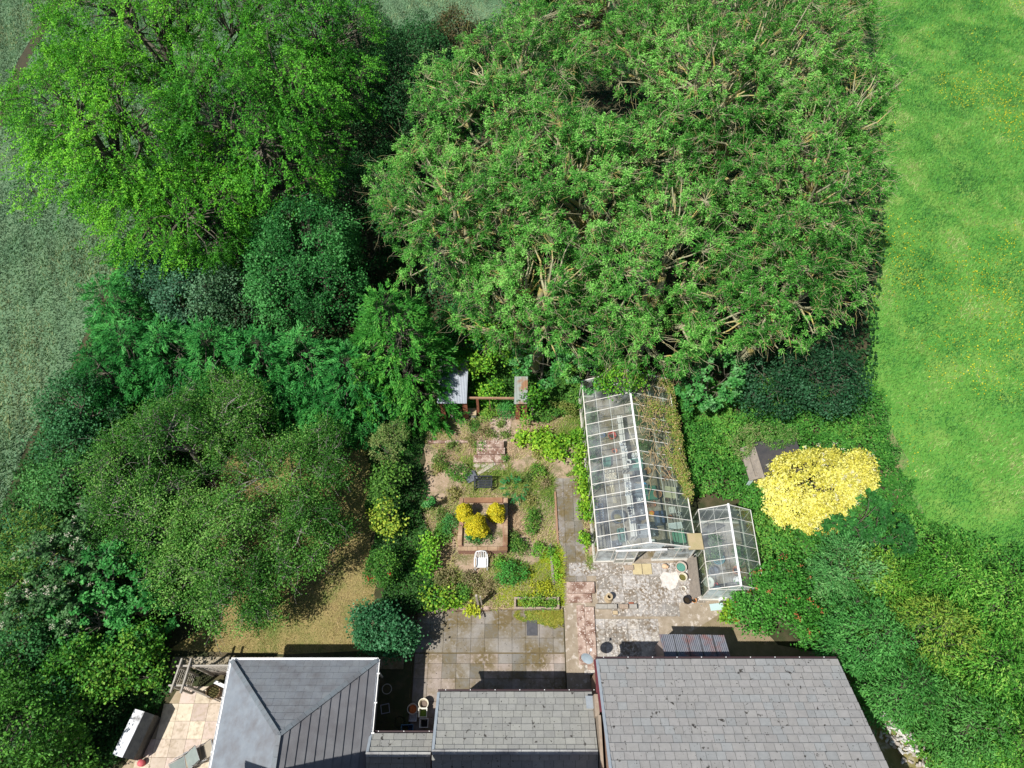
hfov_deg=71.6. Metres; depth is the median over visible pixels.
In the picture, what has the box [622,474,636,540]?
staging
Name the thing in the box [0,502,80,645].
hedge shrub
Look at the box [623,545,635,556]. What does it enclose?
floor board
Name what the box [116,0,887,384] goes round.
undergrowth
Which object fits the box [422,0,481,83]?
copper shrub
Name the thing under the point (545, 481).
garden plant
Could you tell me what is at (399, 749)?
lean to
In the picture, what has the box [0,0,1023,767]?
ground
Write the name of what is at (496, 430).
gravel terrace
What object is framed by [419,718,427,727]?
square planter
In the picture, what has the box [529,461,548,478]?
garden plant
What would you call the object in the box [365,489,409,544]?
shrub
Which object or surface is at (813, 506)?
golden elder
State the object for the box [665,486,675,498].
seed tray
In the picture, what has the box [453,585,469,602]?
garden plant
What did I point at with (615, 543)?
pot tray
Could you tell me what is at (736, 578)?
white sack
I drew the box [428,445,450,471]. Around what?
garden plant
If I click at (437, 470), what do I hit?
garden plant
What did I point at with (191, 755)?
garden recliner
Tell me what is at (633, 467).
storage box
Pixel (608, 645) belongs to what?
side patio
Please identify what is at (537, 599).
ground plant
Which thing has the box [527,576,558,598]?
garden plant
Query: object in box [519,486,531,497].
garden plant
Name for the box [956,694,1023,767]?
willow shrub
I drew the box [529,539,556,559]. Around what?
garden plant
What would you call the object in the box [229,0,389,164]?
broadleaf tree
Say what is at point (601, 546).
staging
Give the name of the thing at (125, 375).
conifer
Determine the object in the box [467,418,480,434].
garden plant
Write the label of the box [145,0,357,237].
broadleaf tree
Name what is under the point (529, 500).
garden plant
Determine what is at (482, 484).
iron bench
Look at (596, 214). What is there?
ash tree
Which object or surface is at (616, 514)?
tub
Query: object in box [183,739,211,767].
garden recliner
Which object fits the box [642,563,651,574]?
paving slab
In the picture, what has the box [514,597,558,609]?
brick trough
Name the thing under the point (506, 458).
garden plant
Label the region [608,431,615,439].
bucket
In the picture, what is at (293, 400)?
conifer
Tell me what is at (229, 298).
bluish shrub
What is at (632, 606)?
stone lintel
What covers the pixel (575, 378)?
shrub
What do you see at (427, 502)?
shrub
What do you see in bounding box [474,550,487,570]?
garden chair
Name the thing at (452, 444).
garden plant
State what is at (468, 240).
ash tree
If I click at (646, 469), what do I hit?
basket
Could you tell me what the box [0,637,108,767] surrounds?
thicket tree
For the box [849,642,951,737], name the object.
willow shrub
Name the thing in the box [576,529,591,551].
garden plant
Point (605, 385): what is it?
shrub
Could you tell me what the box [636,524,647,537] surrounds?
metal tank
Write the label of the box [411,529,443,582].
shrub
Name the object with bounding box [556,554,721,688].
forecourt bed
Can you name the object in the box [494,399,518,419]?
garden plant
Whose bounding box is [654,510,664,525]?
blue sack
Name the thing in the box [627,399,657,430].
greenhouse plant
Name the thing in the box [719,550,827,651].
red tipped shrub
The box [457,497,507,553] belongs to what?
raised planter
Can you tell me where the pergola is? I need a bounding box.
[168,658,227,694]
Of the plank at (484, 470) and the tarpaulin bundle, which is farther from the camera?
the plank at (484, 470)
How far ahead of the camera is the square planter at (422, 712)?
29.31 m
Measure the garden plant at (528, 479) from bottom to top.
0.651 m
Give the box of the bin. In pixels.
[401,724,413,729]
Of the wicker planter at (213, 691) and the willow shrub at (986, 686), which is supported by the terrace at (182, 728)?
the wicker planter at (213, 691)
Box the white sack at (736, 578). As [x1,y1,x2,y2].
[733,576,742,584]
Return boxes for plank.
[474,464,488,467]
[477,462,495,474]
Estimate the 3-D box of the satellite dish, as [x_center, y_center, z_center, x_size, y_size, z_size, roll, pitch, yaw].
[3.008,10.890,28.406,0.484,0.514,0.546,0,58,0]
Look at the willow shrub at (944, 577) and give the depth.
29.92 m
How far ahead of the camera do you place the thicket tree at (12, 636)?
27.21 m
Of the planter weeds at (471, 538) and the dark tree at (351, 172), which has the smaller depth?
the planter weeds at (471, 538)
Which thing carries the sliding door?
in the greenhouse at (660, 548)
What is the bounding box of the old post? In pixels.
[475,594,481,605]
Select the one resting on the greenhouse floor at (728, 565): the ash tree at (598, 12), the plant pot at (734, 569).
the plant pot at (734, 569)
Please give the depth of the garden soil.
34.53 m
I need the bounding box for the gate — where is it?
[188,688,219,701]
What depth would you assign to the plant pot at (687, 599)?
31.45 m
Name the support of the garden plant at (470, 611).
on the garden soil
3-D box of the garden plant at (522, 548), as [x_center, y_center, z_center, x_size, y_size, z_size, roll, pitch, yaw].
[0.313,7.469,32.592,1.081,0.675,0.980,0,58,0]
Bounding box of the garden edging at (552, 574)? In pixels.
[549,543,554,584]
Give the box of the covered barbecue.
[113,709,160,760]
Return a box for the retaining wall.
[440,606,489,611]
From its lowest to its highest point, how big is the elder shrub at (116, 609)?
4.563 m
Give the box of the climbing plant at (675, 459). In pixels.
[634,373,693,506]
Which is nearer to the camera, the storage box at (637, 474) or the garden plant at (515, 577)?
the garden plant at (515, 577)
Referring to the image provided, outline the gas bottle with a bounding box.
[137,759,145,766]
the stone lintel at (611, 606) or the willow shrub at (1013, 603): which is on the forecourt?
the stone lintel at (611, 606)
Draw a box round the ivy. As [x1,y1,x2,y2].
[726,420,802,460]
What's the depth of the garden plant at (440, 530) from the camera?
32.97 m
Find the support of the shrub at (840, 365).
on the ground at (394, 696)
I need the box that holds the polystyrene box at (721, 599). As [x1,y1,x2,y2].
[717,588,729,601]
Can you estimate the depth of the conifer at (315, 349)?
33.60 m
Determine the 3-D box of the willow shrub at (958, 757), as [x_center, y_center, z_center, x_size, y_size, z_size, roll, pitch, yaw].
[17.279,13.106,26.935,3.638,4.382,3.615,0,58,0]
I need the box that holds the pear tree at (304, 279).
[237,186,370,336]
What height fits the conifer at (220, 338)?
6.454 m
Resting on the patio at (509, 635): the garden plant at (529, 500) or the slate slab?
the slate slab
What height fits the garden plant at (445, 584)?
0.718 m
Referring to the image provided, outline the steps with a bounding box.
[473,440,507,470]
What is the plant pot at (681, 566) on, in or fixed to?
on the forecourt
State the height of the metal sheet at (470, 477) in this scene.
0.030 m
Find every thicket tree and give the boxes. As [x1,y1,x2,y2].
[0,599,109,742]
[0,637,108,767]
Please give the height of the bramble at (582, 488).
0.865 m
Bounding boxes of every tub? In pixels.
[611,510,624,523]
[713,553,724,564]
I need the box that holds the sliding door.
[613,552,637,563]
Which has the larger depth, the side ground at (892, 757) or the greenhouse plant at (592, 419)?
the greenhouse plant at (592, 419)
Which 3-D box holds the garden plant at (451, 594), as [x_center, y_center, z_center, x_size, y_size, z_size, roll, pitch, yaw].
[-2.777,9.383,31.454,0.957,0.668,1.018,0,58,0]
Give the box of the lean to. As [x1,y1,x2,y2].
[365,730,432,767]
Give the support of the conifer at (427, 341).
on the ground at (394, 696)
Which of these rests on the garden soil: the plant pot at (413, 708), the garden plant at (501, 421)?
the garden plant at (501, 421)
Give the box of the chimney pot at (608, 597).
[604,593,612,602]
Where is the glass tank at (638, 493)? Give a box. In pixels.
[631,484,647,497]
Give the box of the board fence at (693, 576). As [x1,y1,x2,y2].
[686,553,700,599]
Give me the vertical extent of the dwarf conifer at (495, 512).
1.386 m
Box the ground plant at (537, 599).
[517,592,559,610]
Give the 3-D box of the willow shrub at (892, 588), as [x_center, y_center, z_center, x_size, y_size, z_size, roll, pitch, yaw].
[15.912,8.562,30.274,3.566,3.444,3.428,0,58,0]
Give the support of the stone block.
on the forecourt
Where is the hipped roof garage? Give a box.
[208,658,382,767]
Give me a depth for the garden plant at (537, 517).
33.06 m
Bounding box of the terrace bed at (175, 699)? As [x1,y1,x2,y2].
[122,683,224,767]
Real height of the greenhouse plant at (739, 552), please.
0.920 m
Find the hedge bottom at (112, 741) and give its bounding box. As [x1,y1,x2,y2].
[0,318,324,767]
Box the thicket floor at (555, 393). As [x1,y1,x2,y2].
[423,344,585,423]
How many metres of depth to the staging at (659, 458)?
35.13 m
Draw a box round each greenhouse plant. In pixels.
[581,406,597,431]
[587,433,600,462]
[587,466,603,490]
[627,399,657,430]
[634,432,654,459]
[702,530,723,553]
[704,543,724,562]
[731,543,749,567]
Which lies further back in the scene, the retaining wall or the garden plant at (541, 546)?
the garden plant at (541, 546)
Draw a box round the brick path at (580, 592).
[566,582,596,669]
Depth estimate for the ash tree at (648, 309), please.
31.39 m
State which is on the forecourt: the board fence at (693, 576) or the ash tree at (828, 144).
the board fence at (693, 576)
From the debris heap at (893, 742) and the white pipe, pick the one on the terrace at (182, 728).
the white pipe
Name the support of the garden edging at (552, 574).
on the garden soil
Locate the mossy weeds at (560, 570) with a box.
[493,532,567,607]
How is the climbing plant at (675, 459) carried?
on the greenhouse at (660, 548)
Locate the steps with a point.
(495, 451)
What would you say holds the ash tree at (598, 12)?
on the ground at (394, 696)
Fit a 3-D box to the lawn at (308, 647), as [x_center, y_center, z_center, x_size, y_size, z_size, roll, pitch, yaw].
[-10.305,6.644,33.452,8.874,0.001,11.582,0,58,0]
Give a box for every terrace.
[133,687,223,767]
[426,412,511,440]
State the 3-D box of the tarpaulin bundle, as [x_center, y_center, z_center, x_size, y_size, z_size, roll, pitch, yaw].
[6.674,5.250,34.094,0.550,0.300,0.700,-6,59,-4]
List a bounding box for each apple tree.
[57,361,280,507]
[70,455,273,620]
[178,512,338,650]
[201,409,363,560]
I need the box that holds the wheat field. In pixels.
[0,0,559,510]
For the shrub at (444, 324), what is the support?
on the ground at (394, 696)
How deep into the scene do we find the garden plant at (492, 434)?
35.67 m
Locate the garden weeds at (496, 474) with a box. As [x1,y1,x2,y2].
[421,404,600,613]
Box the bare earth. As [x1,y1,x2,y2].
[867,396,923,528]
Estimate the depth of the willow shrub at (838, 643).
27.90 m
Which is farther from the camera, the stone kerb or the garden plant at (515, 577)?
the stone kerb
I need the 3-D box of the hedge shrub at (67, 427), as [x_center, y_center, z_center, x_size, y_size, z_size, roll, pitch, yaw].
[-20.635,1.812,33.831,4.690,4.462,5.700,0,58,0]
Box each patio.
[415,610,563,652]
[584,619,659,674]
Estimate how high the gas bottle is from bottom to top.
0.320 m
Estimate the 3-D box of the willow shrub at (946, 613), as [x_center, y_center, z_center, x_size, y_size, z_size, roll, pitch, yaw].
[16.774,10.088,28.611,4.013,4.678,3.939,0,58,0]
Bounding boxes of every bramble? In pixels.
[510,424,560,461]
[542,422,593,463]
[570,440,591,484]
[573,477,598,522]
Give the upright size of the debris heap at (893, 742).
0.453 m
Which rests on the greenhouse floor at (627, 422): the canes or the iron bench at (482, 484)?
the canes
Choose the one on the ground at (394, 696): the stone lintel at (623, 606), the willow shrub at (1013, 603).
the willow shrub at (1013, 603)
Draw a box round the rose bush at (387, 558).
[362,542,405,591]
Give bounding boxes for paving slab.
[632,563,641,574]
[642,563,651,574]
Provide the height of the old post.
1.506 m
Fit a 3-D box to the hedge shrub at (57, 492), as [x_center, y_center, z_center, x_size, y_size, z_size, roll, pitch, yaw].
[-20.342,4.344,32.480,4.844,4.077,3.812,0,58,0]
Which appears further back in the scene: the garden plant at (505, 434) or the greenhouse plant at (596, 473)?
the garden plant at (505, 434)
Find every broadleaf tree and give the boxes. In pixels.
[0,28,220,239]
[16,0,322,164]
[67,125,270,284]
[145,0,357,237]
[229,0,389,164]
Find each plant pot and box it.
[407,703,417,714]
[418,698,428,708]
[676,561,686,572]
[678,573,686,581]
[683,595,691,603]
[733,566,740,573]
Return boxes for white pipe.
[214,680,223,687]
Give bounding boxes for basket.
[644,467,650,473]
[653,490,661,497]
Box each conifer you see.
[64,340,171,435]
[75,272,183,364]
[91,312,211,423]
[103,235,194,325]
[131,313,233,434]
[172,313,275,439]
[221,321,321,445]
[243,366,339,450]
[269,319,370,447]
[289,377,372,457]
[305,338,420,455]
[340,278,482,459]
[454,503,473,522]
[464,512,490,538]
[486,502,505,523]
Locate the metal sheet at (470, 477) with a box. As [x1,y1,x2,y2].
[465,470,476,482]
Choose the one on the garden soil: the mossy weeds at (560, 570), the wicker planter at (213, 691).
the mossy weeds at (560, 570)
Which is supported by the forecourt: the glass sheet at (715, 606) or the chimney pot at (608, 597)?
the chimney pot at (608, 597)
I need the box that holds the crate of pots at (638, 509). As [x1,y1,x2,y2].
[633,501,644,520]
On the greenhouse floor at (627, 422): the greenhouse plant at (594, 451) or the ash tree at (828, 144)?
the greenhouse plant at (594, 451)
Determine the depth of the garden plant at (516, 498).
33.83 m
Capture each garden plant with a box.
[420,498,435,514]
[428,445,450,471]
[430,524,452,538]
[431,462,443,475]
[431,505,448,522]
[432,567,456,588]
[433,524,454,546]
[435,518,452,530]
[436,510,460,536]
[438,586,468,609]
[441,580,458,594]
[443,460,471,483]
[444,587,458,605]
[445,439,460,452]
[446,485,462,504]
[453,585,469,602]
[454,583,469,603]
[456,581,473,593]
[459,569,479,589]
[460,600,483,618]
[464,432,478,447]
[465,573,479,596]
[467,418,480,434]
[469,584,480,594]
[472,373,506,413]
[472,437,489,451]
[473,577,498,600]
[476,422,493,437]
[479,406,501,423]
[483,428,499,439]
[492,553,508,570]
[493,558,529,588]
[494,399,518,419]
[495,419,506,427]
[498,426,512,439]
[500,454,508,462]
[500,474,528,505]
[507,531,527,554]
[508,527,520,547]
[511,538,528,556]
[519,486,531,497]
[521,470,535,485]
[521,508,542,536]
[522,493,538,506]
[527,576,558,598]
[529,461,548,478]
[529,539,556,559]
[532,444,542,460]
[535,472,551,488]
[546,399,578,419]
[546,547,562,583]
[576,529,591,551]
[697,552,713,574]
[717,597,739,624]
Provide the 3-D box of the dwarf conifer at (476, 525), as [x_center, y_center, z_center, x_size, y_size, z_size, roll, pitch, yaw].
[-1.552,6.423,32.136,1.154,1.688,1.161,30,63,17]
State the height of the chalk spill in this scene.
0.001 m
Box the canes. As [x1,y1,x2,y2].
[608,472,616,502]
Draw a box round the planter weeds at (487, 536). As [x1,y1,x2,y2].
[464,530,495,544]
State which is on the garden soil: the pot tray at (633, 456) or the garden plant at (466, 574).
the garden plant at (466, 574)
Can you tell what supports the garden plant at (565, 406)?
on the garden soil
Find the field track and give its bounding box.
[0,0,62,128]
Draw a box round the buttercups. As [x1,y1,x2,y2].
[871,1,1023,472]
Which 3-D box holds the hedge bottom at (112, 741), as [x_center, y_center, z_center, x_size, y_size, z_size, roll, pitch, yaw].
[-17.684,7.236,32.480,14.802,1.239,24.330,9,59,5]
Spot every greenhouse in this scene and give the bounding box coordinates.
[579,369,694,563]
[689,503,761,600]
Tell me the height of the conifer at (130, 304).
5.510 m
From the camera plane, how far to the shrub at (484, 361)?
35.24 m
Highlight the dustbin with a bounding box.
[708,567,717,576]
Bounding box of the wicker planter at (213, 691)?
[206,684,220,698]
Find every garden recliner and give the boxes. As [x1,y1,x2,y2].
[168,745,199,767]
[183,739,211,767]
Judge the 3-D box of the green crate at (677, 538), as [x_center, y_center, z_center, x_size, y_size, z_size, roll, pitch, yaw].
[7.596,6.990,32.295,0.500,0.250,0.550,-5,59,-3]
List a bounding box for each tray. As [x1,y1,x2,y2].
[595,503,604,523]
[605,470,616,478]
[609,540,621,549]
[619,440,627,453]
[625,482,630,495]
[627,506,635,524]
[628,498,642,502]
[631,452,642,460]
[643,500,655,507]
[644,521,657,536]
[664,470,674,478]
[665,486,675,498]
[668,507,675,513]
[668,522,682,529]
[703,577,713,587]
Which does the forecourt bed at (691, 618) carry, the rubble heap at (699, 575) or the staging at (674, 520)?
the rubble heap at (699, 575)
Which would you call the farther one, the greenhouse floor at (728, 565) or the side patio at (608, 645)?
the greenhouse floor at (728, 565)
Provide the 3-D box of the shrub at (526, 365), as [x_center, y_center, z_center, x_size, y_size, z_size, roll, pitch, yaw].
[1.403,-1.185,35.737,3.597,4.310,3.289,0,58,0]
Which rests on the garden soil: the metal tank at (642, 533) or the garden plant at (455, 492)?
the garden plant at (455, 492)
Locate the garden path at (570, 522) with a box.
[554,478,586,584]
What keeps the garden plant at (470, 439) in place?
on the garden soil
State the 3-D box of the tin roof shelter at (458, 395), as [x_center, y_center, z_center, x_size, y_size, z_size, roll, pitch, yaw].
[-2.923,0.352,35.982,1.475,2.254,2.404,0,58,0]
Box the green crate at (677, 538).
[672,530,685,544]
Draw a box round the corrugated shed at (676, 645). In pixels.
[655,634,730,656]
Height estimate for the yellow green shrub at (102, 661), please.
4.303 m
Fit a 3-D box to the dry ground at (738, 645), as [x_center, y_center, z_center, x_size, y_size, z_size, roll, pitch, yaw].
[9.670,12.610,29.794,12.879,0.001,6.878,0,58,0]
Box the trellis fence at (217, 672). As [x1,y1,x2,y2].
[192,667,227,674]
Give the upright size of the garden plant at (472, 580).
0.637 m
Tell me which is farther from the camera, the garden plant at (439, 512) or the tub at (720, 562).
the garden plant at (439, 512)
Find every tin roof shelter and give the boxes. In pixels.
[437,359,468,418]
[514,376,527,419]
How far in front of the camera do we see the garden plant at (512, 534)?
32.88 m
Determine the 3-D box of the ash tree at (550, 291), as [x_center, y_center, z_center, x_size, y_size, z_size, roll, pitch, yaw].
[1.057,-3.354,33.206,9.848,10.948,7.219,0,58,0]
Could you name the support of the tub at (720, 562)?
on the greenhouse floor at (728, 565)
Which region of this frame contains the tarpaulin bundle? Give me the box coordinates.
[644,485,657,500]
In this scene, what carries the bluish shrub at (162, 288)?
on the ground at (394, 696)
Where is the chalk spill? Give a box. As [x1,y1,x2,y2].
[660,571,678,589]
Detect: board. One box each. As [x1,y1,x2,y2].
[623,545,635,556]
[686,533,703,549]
[702,523,722,532]
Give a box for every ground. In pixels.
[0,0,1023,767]
[688,603,886,679]
[840,662,950,767]
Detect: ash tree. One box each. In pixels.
[355,112,582,302]
[400,0,608,216]
[433,204,637,381]
[464,78,725,292]
[498,0,902,153]
[552,153,763,393]
[587,0,866,230]
[669,192,885,366]
[697,35,922,311]
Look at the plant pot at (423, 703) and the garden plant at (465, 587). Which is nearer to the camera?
the plant pot at (423, 703)
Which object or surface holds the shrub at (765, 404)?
on the ground at (394, 696)
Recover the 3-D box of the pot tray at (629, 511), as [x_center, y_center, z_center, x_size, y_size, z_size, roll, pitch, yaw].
[5.543,6.083,32.899,0.280,0.131,0.840,-5,59,-3]
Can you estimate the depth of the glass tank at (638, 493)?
34.06 m
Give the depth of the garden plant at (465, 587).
31.54 m
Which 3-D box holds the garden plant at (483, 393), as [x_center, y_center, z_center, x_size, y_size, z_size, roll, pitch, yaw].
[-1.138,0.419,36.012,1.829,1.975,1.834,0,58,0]
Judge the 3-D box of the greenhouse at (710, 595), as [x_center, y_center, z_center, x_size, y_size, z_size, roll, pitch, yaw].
[9.594,7.474,31.599,2.470,2.305,3.720,1,59,0]
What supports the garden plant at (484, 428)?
on the garden soil
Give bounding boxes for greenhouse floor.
[584,396,685,559]
[693,524,748,597]
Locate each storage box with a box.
[603,456,610,466]
[617,528,625,542]
[629,459,642,470]
[633,470,645,481]
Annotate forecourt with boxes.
[569,560,704,615]
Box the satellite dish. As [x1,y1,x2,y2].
[581,648,592,663]
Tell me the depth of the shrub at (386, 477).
32.69 m
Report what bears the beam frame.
on the gravel terrace at (496, 430)
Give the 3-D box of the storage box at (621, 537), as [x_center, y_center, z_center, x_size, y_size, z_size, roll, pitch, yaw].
[5.085,7.039,32.998,0.300,0.300,0.600,-5,59,-3]
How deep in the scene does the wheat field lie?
41.76 m
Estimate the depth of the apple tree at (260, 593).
29.00 m
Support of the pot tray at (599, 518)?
on the staging at (601, 546)
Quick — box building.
[431,689,597,767]
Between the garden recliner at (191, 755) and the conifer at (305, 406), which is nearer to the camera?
the garden recliner at (191, 755)
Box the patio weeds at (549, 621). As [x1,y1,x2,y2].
[513,609,563,629]
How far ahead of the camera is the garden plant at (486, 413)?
35.97 m
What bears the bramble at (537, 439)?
on the garden soil
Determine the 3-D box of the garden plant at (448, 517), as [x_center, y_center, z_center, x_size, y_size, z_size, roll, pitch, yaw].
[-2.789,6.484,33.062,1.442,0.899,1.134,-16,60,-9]
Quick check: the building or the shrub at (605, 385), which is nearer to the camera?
the building
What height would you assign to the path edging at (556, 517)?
0.100 m
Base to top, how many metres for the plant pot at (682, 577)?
0.280 m
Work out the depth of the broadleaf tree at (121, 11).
37.23 m
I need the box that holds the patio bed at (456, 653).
[409,609,565,728]
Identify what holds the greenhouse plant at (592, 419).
on the greenhouse floor at (627, 422)
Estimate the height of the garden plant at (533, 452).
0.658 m
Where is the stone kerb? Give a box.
[428,440,467,443]
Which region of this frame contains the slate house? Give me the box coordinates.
[585,657,888,767]
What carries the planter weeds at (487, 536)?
in the raised planter at (499, 531)
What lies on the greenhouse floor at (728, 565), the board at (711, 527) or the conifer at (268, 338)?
the board at (711, 527)
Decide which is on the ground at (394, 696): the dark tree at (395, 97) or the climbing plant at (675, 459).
the dark tree at (395, 97)
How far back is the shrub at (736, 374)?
33.98 m
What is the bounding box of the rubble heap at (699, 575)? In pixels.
[686,550,705,603]
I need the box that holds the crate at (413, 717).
[409,712,416,720]
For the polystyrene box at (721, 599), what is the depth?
31.44 m
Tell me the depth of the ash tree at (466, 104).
33.82 m
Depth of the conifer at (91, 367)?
34.48 m
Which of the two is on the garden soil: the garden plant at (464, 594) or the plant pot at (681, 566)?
the garden plant at (464, 594)
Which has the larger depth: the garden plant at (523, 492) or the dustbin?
the garden plant at (523, 492)
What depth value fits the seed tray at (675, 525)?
32.68 m
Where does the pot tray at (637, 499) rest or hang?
on the greenhouse floor at (627, 422)
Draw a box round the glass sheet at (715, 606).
[709,603,723,610]
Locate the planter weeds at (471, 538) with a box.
[464,534,479,545]
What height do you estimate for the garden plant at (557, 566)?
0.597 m
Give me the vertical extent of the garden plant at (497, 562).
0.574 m
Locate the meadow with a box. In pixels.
[842,0,1023,562]
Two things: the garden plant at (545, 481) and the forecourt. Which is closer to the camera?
the forecourt
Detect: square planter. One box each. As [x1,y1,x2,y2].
[418,708,426,716]
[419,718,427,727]
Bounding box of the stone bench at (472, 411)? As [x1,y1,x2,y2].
[450,408,476,417]
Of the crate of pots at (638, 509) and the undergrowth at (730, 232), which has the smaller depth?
the crate of pots at (638, 509)
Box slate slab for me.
[527,620,536,635]
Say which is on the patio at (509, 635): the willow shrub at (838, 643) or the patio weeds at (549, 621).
the patio weeds at (549, 621)
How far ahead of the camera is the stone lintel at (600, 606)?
31.29 m
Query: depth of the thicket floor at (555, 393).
36.93 m
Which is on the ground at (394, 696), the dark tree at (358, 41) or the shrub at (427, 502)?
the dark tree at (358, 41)
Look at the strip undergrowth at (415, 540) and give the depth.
33.09 m
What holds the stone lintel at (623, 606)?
on the forecourt
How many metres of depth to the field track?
52.24 m
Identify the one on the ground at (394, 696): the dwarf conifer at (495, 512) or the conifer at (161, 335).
the conifer at (161, 335)
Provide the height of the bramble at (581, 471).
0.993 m
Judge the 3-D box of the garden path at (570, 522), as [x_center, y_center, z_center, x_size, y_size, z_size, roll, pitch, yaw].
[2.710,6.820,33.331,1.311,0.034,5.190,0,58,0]
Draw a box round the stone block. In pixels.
[624,565,633,569]
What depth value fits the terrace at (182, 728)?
28.90 m
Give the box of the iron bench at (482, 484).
[474,475,491,490]
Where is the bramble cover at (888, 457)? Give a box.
[674,371,1023,767]
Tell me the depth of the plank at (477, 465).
34.94 m
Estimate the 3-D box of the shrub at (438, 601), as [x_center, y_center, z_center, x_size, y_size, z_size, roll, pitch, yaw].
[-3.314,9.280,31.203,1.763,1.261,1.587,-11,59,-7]
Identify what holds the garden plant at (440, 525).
on the garden soil
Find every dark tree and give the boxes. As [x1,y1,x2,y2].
[307,143,419,275]
[318,0,395,94]
[341,14,455,171]
[375,8,467,98]
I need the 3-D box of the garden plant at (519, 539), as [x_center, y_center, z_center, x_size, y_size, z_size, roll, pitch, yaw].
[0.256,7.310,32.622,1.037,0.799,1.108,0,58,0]
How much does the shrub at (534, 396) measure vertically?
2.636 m
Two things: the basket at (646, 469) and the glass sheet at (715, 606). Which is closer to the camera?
the glass sheet at (715, 606)
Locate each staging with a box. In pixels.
[594,497,609,548]
[616,415,628,473]
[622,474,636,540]
[651,404,669,464]
[657,466,683,547]
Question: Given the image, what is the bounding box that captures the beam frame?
[467,397,513,414]
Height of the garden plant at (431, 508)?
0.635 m
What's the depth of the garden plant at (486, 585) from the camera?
31.61 m
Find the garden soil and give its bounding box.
[420,406,591,608]
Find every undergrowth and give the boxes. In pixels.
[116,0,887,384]
[364,421,442,615]
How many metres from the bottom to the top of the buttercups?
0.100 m
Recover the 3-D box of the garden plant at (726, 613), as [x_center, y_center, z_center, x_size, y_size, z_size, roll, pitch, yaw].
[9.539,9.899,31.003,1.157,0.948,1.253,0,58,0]
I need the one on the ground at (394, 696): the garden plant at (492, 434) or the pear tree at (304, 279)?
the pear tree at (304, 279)
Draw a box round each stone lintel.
[595,604,607,608]
[607,604,616,608]
[619,604,627,608]
[629,604,636,608]
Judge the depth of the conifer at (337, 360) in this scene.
33.64 m
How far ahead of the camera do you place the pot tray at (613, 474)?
34.71 m
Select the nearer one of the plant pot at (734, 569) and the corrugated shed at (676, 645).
the corrugated shed at (676, 645)
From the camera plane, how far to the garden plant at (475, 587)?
31.64 m
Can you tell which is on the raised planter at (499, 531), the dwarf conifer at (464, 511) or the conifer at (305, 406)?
the dwarf conifer at (464, 511)
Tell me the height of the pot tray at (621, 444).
0.131 m
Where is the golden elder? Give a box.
[754,442,881,535]
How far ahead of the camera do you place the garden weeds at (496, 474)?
33.98 m
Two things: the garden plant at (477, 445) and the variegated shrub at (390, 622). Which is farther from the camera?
the garden plant at (477, 445)
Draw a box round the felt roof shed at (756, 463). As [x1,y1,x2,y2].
[740,438,806,485]
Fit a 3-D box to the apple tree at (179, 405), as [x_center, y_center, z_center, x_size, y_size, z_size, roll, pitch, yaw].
[-15.513,2.423,32.589,9.854,5.912,5.220,-24,61,-14]
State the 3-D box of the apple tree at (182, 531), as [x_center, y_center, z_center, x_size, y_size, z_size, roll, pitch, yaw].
[-14.376,6.435,30.472,8.370,5.316,7.443,0,58,0]
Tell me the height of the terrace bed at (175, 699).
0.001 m
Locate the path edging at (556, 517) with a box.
[554,492,558,543]
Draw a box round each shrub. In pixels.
[0,488,139,651]
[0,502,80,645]
[12,444,121,523]
[17,367,129,478]
[31,611,176,709]
[45,538,186,656]
[119,238,228,329]
[175,229,266,332]
[344,594,430,665]
[362,416,409,466]
[362,457,413,511]
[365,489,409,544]
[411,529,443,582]
[417,577,459,615]
[420,227,479,304]
[421,493,436,507]
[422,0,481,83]
[436,297,493,359]
[450,320,528,381]
[505,320,573,391]
[509,383,550,425]
[556,341,622,394]
[590,354,654,407]
[669,345,748,412]
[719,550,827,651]
[729,345,819,428]
[767,316,878,421]
[798,528,892,609]
[803,581,918,682]
[813,487,917,558]
[841,543,922,621]
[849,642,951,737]
[871,586,992,679]
[889,532,998,612]
[906,675,1022,767]
[927,625,1023,714]
[936,558,1023,641]
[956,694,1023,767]
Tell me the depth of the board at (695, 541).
31.22 m
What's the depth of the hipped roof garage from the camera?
26.18 m
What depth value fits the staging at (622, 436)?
35.02 m
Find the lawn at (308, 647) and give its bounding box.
[171,420,379,653]
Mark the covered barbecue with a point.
(136, 736)
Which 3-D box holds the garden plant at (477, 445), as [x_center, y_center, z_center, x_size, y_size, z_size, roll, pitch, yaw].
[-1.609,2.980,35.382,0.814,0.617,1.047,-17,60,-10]
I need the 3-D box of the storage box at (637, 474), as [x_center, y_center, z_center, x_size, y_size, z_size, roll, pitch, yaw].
[6.197,4.468,34.514,0.550,0.400,0.450,-2,59,-1]
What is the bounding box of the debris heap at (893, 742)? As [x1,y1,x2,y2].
[848,671,928,767]

